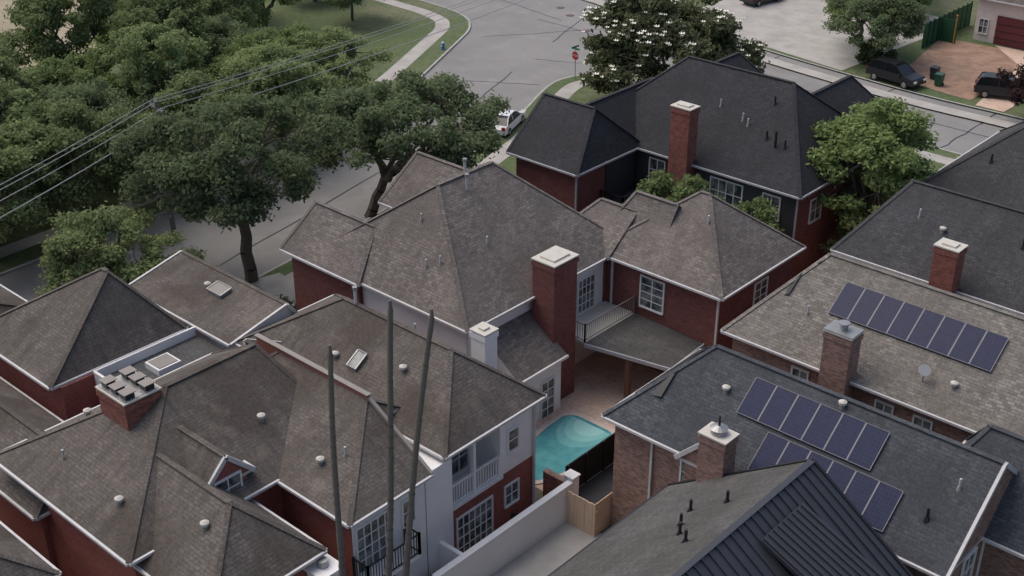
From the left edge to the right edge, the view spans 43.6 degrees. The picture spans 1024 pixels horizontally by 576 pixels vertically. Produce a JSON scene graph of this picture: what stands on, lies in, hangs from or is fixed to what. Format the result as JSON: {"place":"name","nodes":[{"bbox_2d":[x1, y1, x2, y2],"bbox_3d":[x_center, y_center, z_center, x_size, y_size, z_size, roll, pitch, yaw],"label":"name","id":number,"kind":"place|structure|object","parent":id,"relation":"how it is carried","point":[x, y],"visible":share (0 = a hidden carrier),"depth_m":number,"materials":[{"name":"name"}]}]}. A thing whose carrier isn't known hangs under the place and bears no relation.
{"place":"outdoors","nodes":[
{"label":"outdoors","id":0,"kind":"place"},
{"bbox_2d":[0,0,96,67],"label":"dry field","id":1,"kind":"structure","parent":0,"point":[8,25],"depth_m":124.01,"materials":[{"name":"plant"}]},
{"bbox_2d":[0,0,449,257],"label":"sidewalk","id":2,"kind":"structure","parent":0,"point":[413,54],"depth_m":112.54,"materials":[{"name":"concrete"}]},
{"bbox_2d":[0,0,468,272],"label":"lawn","id":3,"kind":"structure","parent":0,"point":[371,16],"depth_m":122.08,"materials":[{"name":"green plant"}]},
{"bbox_2d":[0,44,49,98],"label":"deciduous tree","id":4,"kind":"object","parent":3,"relation":"on","point":[7,69],"visible":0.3,"depth_m":87.20,"materials":[{"name":"green plant"}]},
{"bbox_2d":[0,78,62,217],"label":"deciduous tree","id":5,"kind":"object","parent":3,"relation":"on","point":[14,103],"visible":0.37,"depth_m":81.72,"materials":[{"name":"green plant"}]},
{"bbox_2d":[0,115,70,261],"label":"street tree","id":6,"kind":"object","parent":3,"relation":"on","point":[15,160],"visible":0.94,"depth_m":76.26,"materials":[{"name":"green plant"}]},
{"bbox_2d":[0,0,124,79],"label":"deciduous tree","id":7,"kind":"object","parent":3,"relation":"on","point":[36,21],"visible":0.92,"depth_m":97.99,"materials":[{"name":"green plant"}]},
{"bbox_2d":[5,92,140,212],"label":"street tree","id":8,"kind":"object","parent":3,"relation":"on","point":[79,123],"visible":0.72,"depth_m":78.63,"materials":[{"name":"green plant"}]},
{"bbox_2d":[25,41,156,113],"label":"deciduous tree","id":9,"kind":"object","parent":3,"relation":"on","point":[77,68],"visible":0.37,"depth_m":91.90,"materials":[{"name":"green plant"}]},
{"bbox_2d":[27,76,160,170],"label":"deciduous tree","id":10,"kind":"object","parent":3,"relation":"on","point":[101,100],"visible":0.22,"depth_m":86.11,"materials":[{"name":"green plant"}]},
{"bbox_2d":[90,0,133,47],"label":"deciduous tree","id":11,"kind":"object","parent":3,"relation":"on","point":[102,39],"visible":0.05,"depth_m":107.08,"materials":[{"name":"green plant"}]},
{"bbox_2d":[98,18,210,115],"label":"deciduous tree","id":12,"kind":"object","parent":3,"relation":"on","point":[144,51],"visible":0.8,"depth_m":89.44,"materials":[{"name":"green plant"}]},
{"bbox_2d":[107,0,215,96],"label":"deciduous tree","id":13,"kind":"object","parent":3,"relation":"on","point":[157,12],"visible":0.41,"depth_m":96.56,"materials":[{"name":"green plant"}]},
{"bbox_2d":[130,66,249,159],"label":"street tree","id":14,"kind":"object","parent":3,"relation":"on","point":[190,79],"visible":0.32,"depth_m":85.94,"materials":[{"name":"green plant"}]},
{"bbox_2d":[169,13,277,71],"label":"deciduous tree","id":15,"kind":"object","parent":3,"relation":"on","point":[218,28],"visible":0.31,"depth_m":103.75,"materials":[{"name":"green plant"}]},
{"bbox_2d":[189,0,264,27],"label":"deciduous tree","id":16,"kind":"object","parent":3,"relation":"on","point":[246,11],"visible":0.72,"depth_m":109.97,"materials":[{"name":"green plant"}]},
{"bbox_2d":[202,34,285,102],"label":"deciduous tree","id":17,"kind":"object","parent":3,"relation":"on","point":[213,70],"visible":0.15,"depth_m":97.28,"materials":[{"name":"green plant"}]},
{"bbox_2d":[226,0,301,27],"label":"deciduous tree","id":18,"kind":"object","parent":3,"relation":"on","point":[264,17],"visible":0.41,"depth_m":117.53,"materials":[{"name":"green plant"}]},
{"bbox_2d":[215,36,338,142],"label":"street tree","id":19,"kind":"object","parent":3,"relation":"on","point":[247,59],"visible":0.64,"depth_m":90.75,"materials":[{"name":"green plant"}]},
{"bbox_2d":[251,20,321,61],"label":"deciduous tree","id":20,"kind":"object","parent":3,"relation":"on","point":[286,35],"visible":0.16,"depth_m":103.02,"materials":[{"name":"green plant"}]},
{"bbox_2d":[292,24,397,93],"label":"street tree","id":21,"kind":"object","parent":3,"relation":"on","point":[331,36],"visible":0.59,"depth_m":99.24,"materials":[{"name":"green plant"}]},
{"bbox_2d":[322,0,384,20],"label":"deciduous tree","id":22,"kind":"object","parent":3,"relation":"on","point":[341,4],"visible":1,"depth_m":122.53,"materials":[{"name":"green plant"}]},
{"bbox_2d":[252,273,295,305],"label":"footpath","id":23,"kind":"structure","parent":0,"point":[276,284],"depth_m":76.64,"materials":[{"name":"concrete"}]},
{"bbox_2d":[327,345,345,575],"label":"bare palm trunk","id":24,"kind":"object","parent":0,"point":[339,530],"visible":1,"depth_m":42.07,"materials":[{"name":"grey plant"}]},
{"bbox_2d":[402,308,434,575],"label":"bare palm trunk","id":25,"kind":"object","parent":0,"point":[411,497],"visible":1,"depth_m":41.72,"materials":[{"name":"grey plant"}]},
{"bbox_2d":[432,480,573,575],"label":"white garden wall","id":26,"kind":"structure","parent":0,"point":[495,551],"depth_m":54.11,"materials":[{"name":"paint"}]},
{"bbox_2d":[0,0,1023,300],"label":"road","id":27,"kind":"structure","parent":0,"point":[480,62],"depth_m":107.81,"materials":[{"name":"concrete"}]},
{"bbox_2d":[33,201,207,296],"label":"street tree","id":28,"kind":"object","parent":27,"relation":"on","point":[68,258],"visible":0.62,"depth_m":68.44,"materials":[{"name":"green plant"}]},
{"bbox_2d":[150,98,176,233],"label":"utility pole","id":29,"kind":"object","parent":27,"relation":"on","point":[155,106],"visible":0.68,"depth_m":81.18,"materials":[{"name":"brown wood"}]},
{"bbox_2d":[0,0,523,217],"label":"power lines","id":30,"kind":"object","parent":29,"relation":"attached to","point":[232,101],"visible":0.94,"depth_m":82.60,"materials":[{"name":"metal"}]},
{"bbox_2d":[0,0,470,276],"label":"kerb","id":31,"kind":"structure","parent":27,"relation":"on","point":[165,211],"depth_m":111.08,"materials":[{"name":"concrete"}]},
{"bbox_2d":[439,541,462,568],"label":"white garden wall","id":32,"kind":"structure","parent":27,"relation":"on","point":[449,553],"depth_m":52.75,"materials":[{"name":"paint"}]},
{"bbox_2d":[495,109,526,135],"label":"parked car","id":33,"kind":"object","parent":27,"relation":"on","point":[511,120],"visible":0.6,"depth_m":98.56,"materials":[{"name":"white metal"}]},
{"bbox_2d":[292,257,792,421],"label":"walls","id":34,"kind":"structure","parent":27,"relation":"on","point":[690,314],"depth_m":65.57,"materials":[{"name":"brick"}]},
{"bbox_2d":[279,151,804,380],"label":"roof","id":35,"kind":"structure","parent":34,"relation":"on","point":[473,279],"depth_m":65.07,"materials":[{"name":"grey"}]},
{"bbox_2d":[419,158,709,398],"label":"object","id":36,"kind":"object","parent":35,"relation":"on","point":[598,319],"visible":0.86,"depth_m":66.14,"materials":[{"name":"concrete"}]},
{"bbox_2d":[279,201,806,382],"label":"roof gutter","id":37,"kind":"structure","parent":34,"relation":"on","point":[616,354],"depth_m":64.09,"materials":[{"name":"metal"}]},
{"bbox_2d":[540,272,768,419],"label":"windows","id":38,"kind":"structure","parent":34,"relation":"attached to","point":[651,294],"depth_m":66.45,"materials":[{"name":"white glass"}]},
{"bbox_2d":[531,245,578,399],"bbox_3d":[2.104,1.969,64.289,1.520,8.160,1.870,23,36,36],"label":"chimney","id":39,"kind":"object","parent":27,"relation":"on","point":[554,280],"visible":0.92,"depth_m":62.95,"materials":[{"name":"brick"}]},
{"bbox_2d":[216,0,996,265],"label":"road tar seams","id":40,"kind":"object","parent":27,"relation":"on","point":[536,84],"visible":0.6,"depth_m":102.90,"materials":[{"name":"asphalt"}]},
{"bbox_2d":[258,73,961,277],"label":"kerb","id":41,"kind":"structure","parent":27,"relation":"on","point":[525,108],"depth_m":95.74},
{"bbox_2d":[636,170,710,201],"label":"courtyard tree","id":42,"kind":"object","parent":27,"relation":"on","point":[659,185],"visible":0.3,"depth_m":75.66,"materials":[{"name":"green plant"}]},
{"bbox_2d":[666,100,700,199],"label":"chimney","id":43,"kind":"object","parent":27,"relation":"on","point":[683,136],"visible":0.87,"depth_m":77.25,"materials":[{"name":"red brick"}]},
{"bbox_2d":[516,150,888,278],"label":"walls","id":44,"kind":"structure","parent":27,"relation":"on","point":[560,186],"depth_m":78.26,"materials":[{"name":"brick"}]},
{"bbox_2d":[506,147,862,238],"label":"roof gutter","id":45,"kind":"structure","parent":44,"relation":"on","point":[694,166],"depth_m":77.18,"materials":[{"name":"metal"}]},
{"bbox_2d":[506,52,878,197],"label":"roof","id":46,"kind":"structure","parent":44,"relation":"on","point":[567,135],"depth_m":78.58,"materials":[{"name":"grey"}]},
{"bbox_2d":[600,96,786,203],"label":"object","id":47,"kind":"object","parent":46,"relation":"on","point":[619,186],"visible":0.51,"depth_m":80.42,"materials":[{"name":"paint"}]},
{"bbox_2d":[648,156,822,223],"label":"windows","id":48,"kind":"structure","parent":44,"relation":"attached to","point":[731,192],"depth_m":77.23,"materials":[{"name":"white glass"}]},
{"bbox_2d":[696,415,739,481],"bbox_3d":[7.866,8.815,50.464,1.270,9.050,0.970,23,36,36],"label":"chimney","id":49,"kind":"object","parent":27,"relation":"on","point":[718,441],"visible":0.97,"depth_m":48.74,"materials":[{"name":"brown brick"}]},
{"bbox_2d":[731,195,784,231],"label":"courtyard tree","id":50,"kind":"object","parent":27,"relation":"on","point":[764,211],"visible":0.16,"depth_m":73.58,"materials":[{"name":"green plant"}]},
{"bbox_2d":[611,426,1023,575],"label":"walls","id":51,"kind":"structure","parent":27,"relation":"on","point":[631,472],"depth_m":53.62,"materials":[{"name":"brown brick"}]},
{"bbox_2d":[600,349,1023,575],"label":"roof gutter","id":52,"kind":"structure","parent":51,"relation":"on","point":[1005,466],"depth_m":46.18,"materials":[{"name":"metal"}]},
{"bbox_2d":[602,344,1023,575],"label":"roof","id":53,"kind":"structure","parent":51,"relation":"on","point":[923,468],"depth_m":47.71,"materials":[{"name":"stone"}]},
{"bbox_2d":[635,345,961,532],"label":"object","id":54,"kind":"object","parent":53,"relation":"on","point":[836,433],"visible":0.87,"depth_m":49.18,"materials":[{"name":"glass"}]},
{"bbox_2d":[679,460,984,575],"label":"windows","id":55,"kind":"structure","parent":51,"relation":"attached to","point":[968,564],"depth_m":46.95,"materials":[{"name":"white glass"}]},
{"bbox_2d":[818,319,864,397],"bbox_3d":[14.367,5.347,57.306,1.420,8.750,1.070,23,36,36],"label":"chimney","id":56,"kind":"object","parent":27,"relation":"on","point":[842,339],"visible":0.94,"depth_m":55.65,"materials":[{"name":"brown brick"}]},
{"bbox_2d":[680,21,1023,119],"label":"kerb","id":57,"kind":"structure","parent":27,"relation":"on","point":[895,87],"depth_m":108.27,"materials":[{"name":"concrete"}]},
{"bbox_2d":[732,338,972,442],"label":"walls","id":58,"kind":"structure","parent":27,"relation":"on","point":[900,411],"depth_m":56.57,"materials":[{"name":"brown brick"}]},
{"bbox_2d":[720,329,976,433],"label":"roof gutter","id":59,"kind":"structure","parent":58,"relation":"on","point":[857,386],"depth_m":55.63,"materials":[{"name":"metal"}]},
{"bbox_2d":[790,365,933,430],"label":"windows","id":60,"kind":"structure","parent":58,"relation":"attached to","point":[884,406],"depth_m":55.86,"materials":[{"name":"white glass"}]},
{"bbox_2d":[721,253,1023,435],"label":"roof","id":61,"kind":"structure","parent":58,"relation":"on","point":[778,320],"depth_m":56.11,"materials":[{"name":"beige"}]},
{"bbox_2d":[785,260,1023,389],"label":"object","id":62,"kind":"object","parent":61,"relation":"on","point":[957,340],"visible":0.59,"depth_m":56.16,"materials":[{"name":"glass"}]},
{"bbox_2d":[861,262,1023,316],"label":"walls","id":63,"kind":"structure","parent":27,"relation":"on","point":[927,284],"depth_m":65.08,"materials":[{"name":"red brick"}]},
{"bbox_2d":[830,249,1023,315],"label":"roof gutter","id":64,"kind":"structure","parent":63,"relation":"on","point":[924,281],"depth_m":64.95,"materials":[{"name":"metal"}]},
{"bbox_2d":[831,180,1023,312],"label":"roof","id":65,"kind":"structure","parent":63,"relation":"on","point":[895,232],"depth_m":65.59,"materials":[{"name":"grey"}]},
{"bbox_2d":[928,237,968,294],"bbox_3d":[21.479,1.583,64.588,1.320,8.560,1.070,23,36,36],"label":"chimney","id":66,"kind":"object","parent":65,"relation":"on","point":[947,264],"visible":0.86,"depth_m":62.76,"materials":[{"name":"red brick"}]},
{"bbox_2d":[918,209,1023,249],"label":"roof vents","id":67,"kind":"object","parent":65,"relation":"on","point":[943,229],"visible":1,"depth_m":65.53,"materials":[{"name":"metal"}]},
{"bbox_2d":[996,57,1023,105],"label":"plum tree","id":68,"kind":"object","parent":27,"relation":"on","point":[1015,91],"visible":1,"depth_m":100.33,"materials":[{"name":"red plant"}]},
{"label":"walls","id":69,"kind":"object","parent":27,"relation":"on","visible":0},
{"bbox_2d":[921,121,1023,210],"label":"roof","id":70,"kind":"structure","parent":69,"relation":"on","point":[975,173],"depth_m":73.51,"materials":[{"name":"grey"}]},
{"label":"walls","id":71,"kind":"object","parent":27,"relation":"on","visible":0},
{"bbox_2d":[551,459,908,575],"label":"roof","id":72,"kind":"structure","parent":71,"relation":"on","point":[644,540],"depth_m":44.35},
{"bbox_2d":[676,466,902,575],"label":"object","id":73,"kind":"object","parent":72,"relation":"on","point":[680,523],"visible":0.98,"depth_m":42.98,"materials":[{"name":"metal"}]},
{"bbox_2d":[548,458,912,575],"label":"roof edge trim","id":74,"kind":"structure","parent":71,"relation":"on","point":[864,520],"depth_m":46.20,"materials":[{"name":"metal"}]},
{"bbox_2d":[492,521,600,575],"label":"alley pavement","id":75,"kind":"structure","parent":0,"point":[553,550],"depth_m":54.96,"materials":[{"name":"concrete"}]},
{"bbox_2d":[562,469,580,495],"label":"pillar","id":76,"kind":"structure","parent":75,"relation":"on","point":[571,475],"depth_m":56.54,"materials":[{"name":"paint"}]},
{"bbox_2d":[579,463,613,504],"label":"dark side yard","id":77,"kind":"structure","parent":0,"point":[597,488],"depth_m":59.04,"materials":[{"name":"concrete"}]},
{"bbox_2d":[535,351,661,490],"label":"pool patio","id":78,"kind":"structure","parent":0,"point":[599,377],"depth_m":66.90,"materials":[{"name":"concrete"}]},
{"bbox_2d":[543,468,563,496],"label":"brick garden wall","id":79,"kind":"structure","parent":78,"relation":"on","point":[552,480],"depth_m":57.41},
{"bbox_2d":[535,412,614,484],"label":"swimming pool","id":80,"kind":"structure","parent":78,"relation":"in","point":[564,439],"depth_m":62.45,"materials":[{"name":"liquid"}]},
{"bbox_2d":[250,74,960,306],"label":"lawn","id":81,"kind":"structure","parent":0,"point":[584,94],"depth_m":98.50,"materials":[{"name":"green plant"}]},
{"bbox_2d":[104,88,356,282],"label":"oak tree","id":82,"kind":"object","parent":81,"relation":"on","point":[188,165],"visible":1,"depth_m":71.59,"materials":[{"name":"green plant"}]},
{"bbox_2d":[298,68,511,217],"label":"oak tree","id":83,"kind":"object","parent":81,"relation":"on","point":[373,108],"visible":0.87,"depth_m":79.26,"materials":[{"name":"green plant"}]},
{"bbox_2d":[572,45,579,73],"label":"stop sign","id":84,"kind":"object","parent":81,"relation":"on","point":[575,56],"visible":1,"depth_m":109.23,"materials":[{"name":"red metal"}]},
{"bbox_2d":[578,0,769,93],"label":"magnolia tree","id":85,"kind":"object","parent":81,"relation":"on","point":[639,37],"visible":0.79,"depth_m":100.20,"materials":[{"name":"green plant"}]},
{"bbox_2d":[262,79,953,290],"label":"sidewalk","id":86,"kind":"structure","parent":0,"point":[567,91],"depth_m":95.23,"materials":[{"name":"concrete"}]},
{"bbox_2d":[535,179,912,533],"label":"yard ground","id":87,"kind":"structure","parent":0,"point":[538,494],"depth_m":58.50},
{"bbox_2d":[0,250,546,575],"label":"weathered roof townhouse","id":88,"kind":"structure","parent":87,"relation":"on","point":[169,416],"depth_m":51.63,"materials":[{"name":"brick"}]},
{"bbox_2d":[213,424,519,575],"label":"windows","id":89,"kind":"structure","parent":88,"relation":"in","point":[477,523],"depth_m":54.17,"materials":[{"name":"white glass"}]},
{"bbox_2d":[385,300,393,575],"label":"bare palm trunk","id":90,"kind":"object","parent":87,"relation":"on","point":[390,501],"visible":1,"depth_m":41.63,"materials":[{"name":"grey plant"}]},
{"bbox_2d":[566,490,611,536],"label":"wooden fence","id":91,"kind":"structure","parent":87,"relation":"on","point":[588,517],"depth_m":55.95,"materials":[{"name":"brown wood"}]},
{"bbox_2d":[565,432,614,485],"bbox_3d":[4.773,8.533,58.695,2.700,1.820,4.060,23,36,36],"label":"black screen fence","id":92,"kind":"object","parent":87,"relation":"on","point":[593,461],"visible":0.48,"depth_m":59.42,"materials":[{"name":"metal"}]},
{"bbox_2d":[805,96,938,252],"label":"elm tree","id":93,"kind":"object","parent":87,"relation":"on","point":[900,135],"visible":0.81,"depth_m":74.85,"materials":[{"name":"green plant"}]},
{"bbox_2d":[586,0,1016,127],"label":"sidewalk","id":94,"kind":"structure","parent":0,"point":[912,101],"depth_m":106.11,"materials":[{"name":"concrete"}]},
{"bbox_2d":[703,0,938,70],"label":"driveway","id":95,"kind":"structure","parent":0,"point":[793,27],"depth_m":122.55,"materials":[{"name":"concrete"}]},
{"bbox_2d":[739,0,780,6],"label":"parked car","id":96,"kind":"object","parent":95,"relation":"on","point":[757,3],"visible":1,"depth_m":129.98,"materials":[{"name":"black metal"}]},
{"bbox_2d":[624,0,1023,117],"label":"lawn","id":97,"kind":"structure","parent":0,"point":[910,54],"depth_m":116.86,"materials":[{"name":"green plant"}]},
{"bbox_2d":[823,0,900,36],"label":"deciduous tree","id":98,"kind":"object","parent":97,"relation":"on","point":[829,11],"visible":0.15,"depth_m":115.70,"materials":[{"name":"green plant"}]},
{"bbox_2d":[854,38,878,62],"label":"garden shrub","id":99,"kind":"object","parent":97,"relation":"on","point":[864,51],"visible":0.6,"depth_m":113.45,"materials":[{"name":"green plant"}]},
{"bbox_2d":[821,0,934,56],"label":"deciduous tree","id":100,"kind":"object","parent":97,"relation":"on","point":[906,12],"visible":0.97,"depth_m":110.74,"materials":[{"name":"green plant"}]},
{"bbox_2d":[868,47,898,58],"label":"garden shrub","id":101,"kind":"object","parent":97,"relation":"on","point":[892,53],"visible":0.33,"depth_m":111.49,"materials":[{"name":"green plant"}]},
{"bbox_2d":[865,56,925,88],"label":"parked suv","id":102,"kind":"object","parent":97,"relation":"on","point":[904,74],"visible":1,"depth_m":108.50,"materials":[{"name":"black metal"}]},
{"bbox_2d":[921,1,972,48],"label":"green screen fence","id":103,"kind":"object","parent":97,"relation":"on","point":[941,28],"visible":0.97,"depth_m":119.31,"materials":[{"name":"fabric"}]},
{"bbox_2d":[973,0,1023,42],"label":"walls","id":104,"kind":"structure","parent":97,"relation":"on","point":[991,10],"depth_m":118.42,"materials":[{"name":"beige paint"}]},
{"bbox_2d":[977,18,989,34],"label":"windows","id":105,"kind":"structure","parent":104,"relation":"attached to","point":[983,25],"depth_m":119.26,"materials":[{"name":"white glass"}]},
{"bbox_2d":[993,15,1023,49],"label":"garage door","id":106,"kind":"object","parent":104,"relation":"in","point":[1009,32],"visible":1,"depth_m":117.75,"materials":[{"name":"metal"}]},
{"bbox_2d":[995,0,1023,5],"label":"roof","id":107,"kind":"structure","parent":104,"relation":"on","point":[1018,2],"depth_m":116.41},
{"bbox_2d":[910,40,1017,99],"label":"dirt yard","id":108,"kind":"structure","parent":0,"point":[963,65],"depth_m":113.70,"materials":[{"name":"soil"}]},
{"bbox_2d":[929,65,940,78],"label":"wheelie bin","id":109,"kind":"object","parent":108,"relation":"on","point":[934,69],"visible":0.7,"depth_m":109.73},
{"bbox_2d":[934,72,945,85],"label":"wheelie bin","id":110,"kind":"object","parent":108,"relation":"on","point":[939,79],"visible":1,"depth_m":108.18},
{"bbox_2d":[976,45,1023,111],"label":"brick driveway","id":111,"kind":"structure","parent":0,"point":[998,102],"depth_m":105.81,"materials":[{"name":"brick"}]},
{"bbox_2d":[974,72,1023,102],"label":"parked suv","id":112,"kind":"object","parent":111,"relation":"on","point":[986,84],"visible":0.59,"depth_m":105.40,"materials":[{"name":"black metal"}]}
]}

